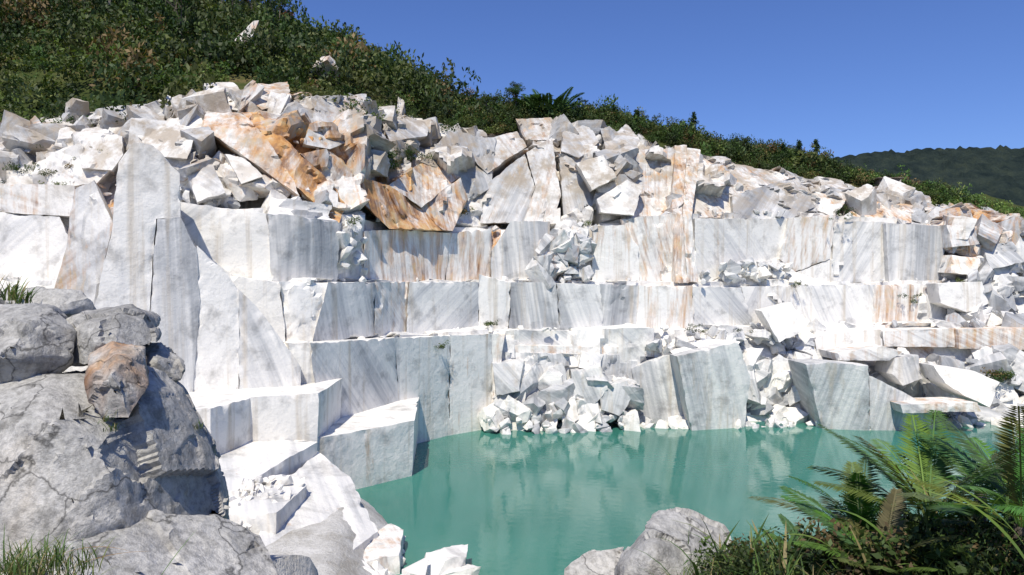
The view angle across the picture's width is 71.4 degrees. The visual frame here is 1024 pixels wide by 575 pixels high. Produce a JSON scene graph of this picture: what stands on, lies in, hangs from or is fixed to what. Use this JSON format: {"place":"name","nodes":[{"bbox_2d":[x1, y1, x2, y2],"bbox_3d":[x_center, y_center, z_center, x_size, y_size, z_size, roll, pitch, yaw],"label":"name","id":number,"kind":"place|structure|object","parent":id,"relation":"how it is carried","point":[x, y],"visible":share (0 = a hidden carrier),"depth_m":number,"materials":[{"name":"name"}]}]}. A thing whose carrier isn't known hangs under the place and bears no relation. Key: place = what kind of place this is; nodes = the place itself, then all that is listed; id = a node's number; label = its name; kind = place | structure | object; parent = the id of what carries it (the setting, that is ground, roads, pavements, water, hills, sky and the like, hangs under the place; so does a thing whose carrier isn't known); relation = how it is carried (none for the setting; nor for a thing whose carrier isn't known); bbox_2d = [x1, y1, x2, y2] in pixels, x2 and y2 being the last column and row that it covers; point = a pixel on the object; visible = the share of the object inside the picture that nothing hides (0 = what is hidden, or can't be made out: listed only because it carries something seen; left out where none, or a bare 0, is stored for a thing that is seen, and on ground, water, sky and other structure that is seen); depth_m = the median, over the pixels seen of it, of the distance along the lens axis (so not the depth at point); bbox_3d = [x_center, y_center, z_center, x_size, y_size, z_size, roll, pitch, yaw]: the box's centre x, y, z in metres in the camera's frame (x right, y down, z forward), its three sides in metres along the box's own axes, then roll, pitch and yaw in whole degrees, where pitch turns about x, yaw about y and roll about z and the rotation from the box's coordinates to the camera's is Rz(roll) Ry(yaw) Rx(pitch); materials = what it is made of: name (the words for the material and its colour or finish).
{"place":"outdoors","nodes":[
{"label":"outdoors","id":0,"kind":"place"},
{"bbox_2d":[1,371,386,574],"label":"ground","id":1,"kind":"structure","parent":0,"point":[326,548],"depth_m":27.86,"materials":[{"name":"stone"}]},
{"bbox_2d":[0,366,229,574],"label":"rock outcrop","id":2,"kind":"object","parent":1,"relation":"on","point":[66,462],"visible":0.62,"depth_m":6.80,"materials":[{"name":"stone"}]},
{"bbox_2d":[0,303,76,382],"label":"grey boulder","id":3,"kind":"object","parent":2,"relation":"on","point":[36,338],"visible":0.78,"depth_m":7.45,"materials":[{"name":"stone"}]},
{"bbox_2d":[0,286,94,316],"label":"grey boulder","id":4,"kind":"object","parent":3,"relation":"on","point":[69,302],"visible":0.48,"depth_m":8.99,"materials":[{"name":"stone"}]},
{"bbox_2d":[66,304,161,366],"bbox_3d":[-4.813,0.559,8.575,1.064,0.740,2.117,0,1,-27],"label":"grey boulder","id":5,"kind":"object","parent":2,"relation":"on","point":[102,327],"visible":0.66,"depth_m":7.90,"materials":[{"name":"stone"}]},
{"bbox_2d":[84,341,149,417],"bbox_3d":[-4.278,0.911,7.784,0.586,0.707,2.079,0,1,-26],"label":"brown boulder","id":6,"kind":"object","parent":2,"relation":"on","point":[116,378],"visible":1,"depth_m":7.06,"materials":[{"name":"stone"}]},
{"bbox_2d":[145,342,185,380],"bbox_3d":[-4.232,0.877,8.495,0.513,0.453,1.004,0,1,-36],"label":"grey boulder","id":7,"kind":"object","parent":2,"relation":"on","point":[168,361],"visible":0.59,"depth_m":8.23,"materials":[{"name":"stone"}]},
{"bbox_2d":[44,509,277,574],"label":"grey boulder","id":8,"kind":"object","parent":1,"relation":"on","point":[214,544],"visible":0.92,"depth_m":6.70,"materials":[{"name":"stone"}]},
{"bbox_2d":[0,273,1023,574],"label":"grass","id":9,"kind":"structure","parent":1,"relation":"on","point":[16,563],"depth_m":4.91,"materials":[{"name":"green plant"}]},
{"bbox_2d":[49,468,1023,574],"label":"arching leaves","id":10,"kind":"object","parent":1,"relation":"on","point":[985,515],"visible":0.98,"depth_m":4.22,"materials":[{"name":"green plant"}]},
{"bbox_2d":[564,547,624,574],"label":"grey boulder","id":11,"kind":"object","parent":1,"relation":"on","point":[596,562],"visible":0.82,"depth_m":7.11,"materials":[{"name":"stone"}]},
{"bbox_2d":[614,508,730,574],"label":"grey boulder","id":12,"kind":"object","parent":1,"relation":"on","point":[660,527],"visible":0.88,"depth_m":6.63,"materials":[{"name":"stone"}]},
{"bbox_2d":[758,513,810,558],"bbox_3d":[2.275,2.109,5.344,0.787,0.678,0.693,0,1,0],"label":"cycad plant","id":13,"kind":"object","parent":1,"relation":"on","point":[787,522],"visible":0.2,"depth_m":5.45,"materials":[{"name":"green plant"}]},
{"bbox_2d":[749,457,967,531],"bbox_3d":[2.834,1.989,5.679,1.518,1.195,1.414,0,1,0],"label":"cycad plant","id":14,"kind":"object","parent":1,"relation":"on","point":[853,504],"visible":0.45,"depth_m":5.79,"materials":[{"name":"green plant"}]},
{"bbox_2d":[694,493,1023,574],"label":"undergrowth","id":15,"kind":"object","parent":1,"relation":"on","point":[966,560],"visible":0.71,"depth_m":4.80,"materials":[{"name":"green plant"}]},
{"bbox_2d":[792,487,968,574],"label":"cycad plant","id":16,"kind":"object","parent":1,"relation":"on","point":[890,499],"visible":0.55,"depth_m":4.93,"materials":[{"name":"green plant"}]},
{"bbox_2d":[808,410,1023,534],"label":"cycad plant","id":17,"kind":"object","parent":1,"relation":"on","point":[924,457],"visible":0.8,"depth_m":5.36,"materials":[{"name":"green plant"}]},
{"bbox_2d":[895,426,1023,522],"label":"cycad plant","id":18,"kind":"object","parent":1,"relation":"on","point":[957,477],"visible":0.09,"depth_m":6.35,"materials":[{"name":"green plant"}]},
{"bbox_2d":[906,405,1023,565],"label":"cycad plant","id":19,"kind":"object","parent":1,"relation":"on","point":[1016,494],"visible":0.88,"depth_m":4.99,"materials":[{"name":"green plant"}]},
{"bbox_2d":[0,82,1023,574],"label":"quarry face","id":20,"kind":"object","parent":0,"point":[288,372],"visible":0.75,"depth_m":56.84},
{"bbox_2d":[0,66,1015,419],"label":"ledge shrubs","id":21,"kind":"object","parent":20,"relation":"on","point":[1000,374],"visible":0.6,"depth_m":61.54,"materials":[{"name":"green plant"}]},
{"bbox_2d":[0,80,1023,574],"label":"marble rubble","id":22,"kind":"object","parent":20,"relation":"on","point":[566,248],"visible":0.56,"depth_m":59.51,"materials":[{"name":"white stone"}]},
{"bbox_2d":[0,1,1023,208],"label":"hillside","id":23,"kind":"structure","parent":0,"point":[239,81],"depth_m":66.40,"materials":[{"name":"green plant"}]},
{"bbox_2d":[167,0,205,41],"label":"broadleaf tree","id":24,"kind":"object","parent":23,"relation":"on","point":[184,2],"visible":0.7,"depth_m":72.76,"materials":[{"name":"green plant"}]},
{"bbox_2d":[269,0,292,23],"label":"broadleaf tree","id":25,"kind":"object","parent":23,"relation":"on","point":[284,2],"visible":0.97,"depth_m":78.76,"materials":[{"name":"green plant"}]},
{"bbox_2d":[235,20,339,83],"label":"hillside rocks","id":26,"kind":"object","parent":23,"relation":"on","point":[327,62],"visible":0.39,"depth_m":64.56,"materials":[{"name":"stone"}]},
{"bbox_2d":[475,95,502,109],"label":"broadleaf tree","id":27,"kind":"object","parent":23,"relation":"on","point":[488,98],"visible":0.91,"depth_m":77.74,"materials":[{"name":"green plant"}]},
{"bbox_2d":[0,0,1023,217],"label":"hillside shrubs","id":28,"kind":"object","parent":23,"relation":"on","point":[298,47],"visible":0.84,"depth_m":71.17,"materials":[{"name":"green plant"}]},
{"bbox_2d":[504,81,525,109],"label":"broadleaf tree","id":29,"kind":"object","parent":23,"relation":"on","point":[515,90],"visible":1,"depth_m":76.94,"materials":[{"name":"green plant"}]},
{"bbox_2d":[512,87,583,111],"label":"palm plant","id":30,"kind":"object","parent":23,"relation":"on","point":[534,100],"visible":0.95,"depth_m":75.84,"materials":[{"name":"green plant"}]},
{"bbox_2d":[570,97,594,108],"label":"broadleaf tree","id":31,"kind":"object","parent":23,"relation":"on","point":[579,99],"visible":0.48,"depth_m":77.92,"materials":[{"name":"green plant"}]},
{"bbox_2d":[633,109,642,123],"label":"pine tree","id":32,"kind":"object","parent":23,"relation":"on","point":[637,112],"visible":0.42,"depth_m":78.68,"materials":[{"name":"green plant"}]},
{"bbox_2d":[688,111,702,138],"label":"pine tree","id":33,"kind":"object","parent":23,"relation":"on","point":[693,116],"visible":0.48,"depth_m":79.71,"materials":[{"name":"green plant"}]},
{"bbox_2d":[739,137,748,144],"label":"broadleaf tree","id":34,"kind":"object","parent":23,"relation":"on","point":[745,139],"visible":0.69,"depth_m":81.28,"materials":[{"name":"green plant"}]},
{"bbox_2d":[779,142,788,161],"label":"pine tree","id":35,"kind":"object","parent":23,"relation":"on","point":[783,146],"visible":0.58,"depth_m":83.85,"materials":[{"name":"green plant"}]},
{"bbox_2d":[793,139,808,161],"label":"pine tree","id":36,"kind":"object","parent":23,"relation":"on","point":[798,145],"visible":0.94,"depth_m":84.29,"materials":[{"name":"green plant"}]},
{"bbox_2d":[808,139,821,163],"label":"pine tree","id":37,"kind":"object","parent":23,"relation":"on","point":[816,143],"visible":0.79,"depth_m":84.26,"materials":[{"name":"green plant"}]},
{"bbox_2d":[873,177,903,186],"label":"rock","id":38,"kind":"object","parent":23,"relation":"on","point":[878,180],"visible":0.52,"depth_m":81.91,"materials":[{"name":"white stone"}]},
{"bbox_2d":[225,0,1023,157],"label":"sky","id":39,"kind":"structure","parent":0,"point":[853,77],"materials":[{"name":"blue"}]},
{"bbox_2d":[356,420,1022,574],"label":"water","id":40,"kind":"structure","parent":0,"point":[515,502],"depth_m":41.75,"materials":[{"name":"teal liquid"}]},
{"bbox_2d":[834,145,1023,205],"bbox_3d":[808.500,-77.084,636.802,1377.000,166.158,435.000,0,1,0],"label":"distant hill","id":41,"kind":"structure","parent":0,"point":[998,172],"depth_m":637.08,"materials":[{"name":"green plant"}]}
]}

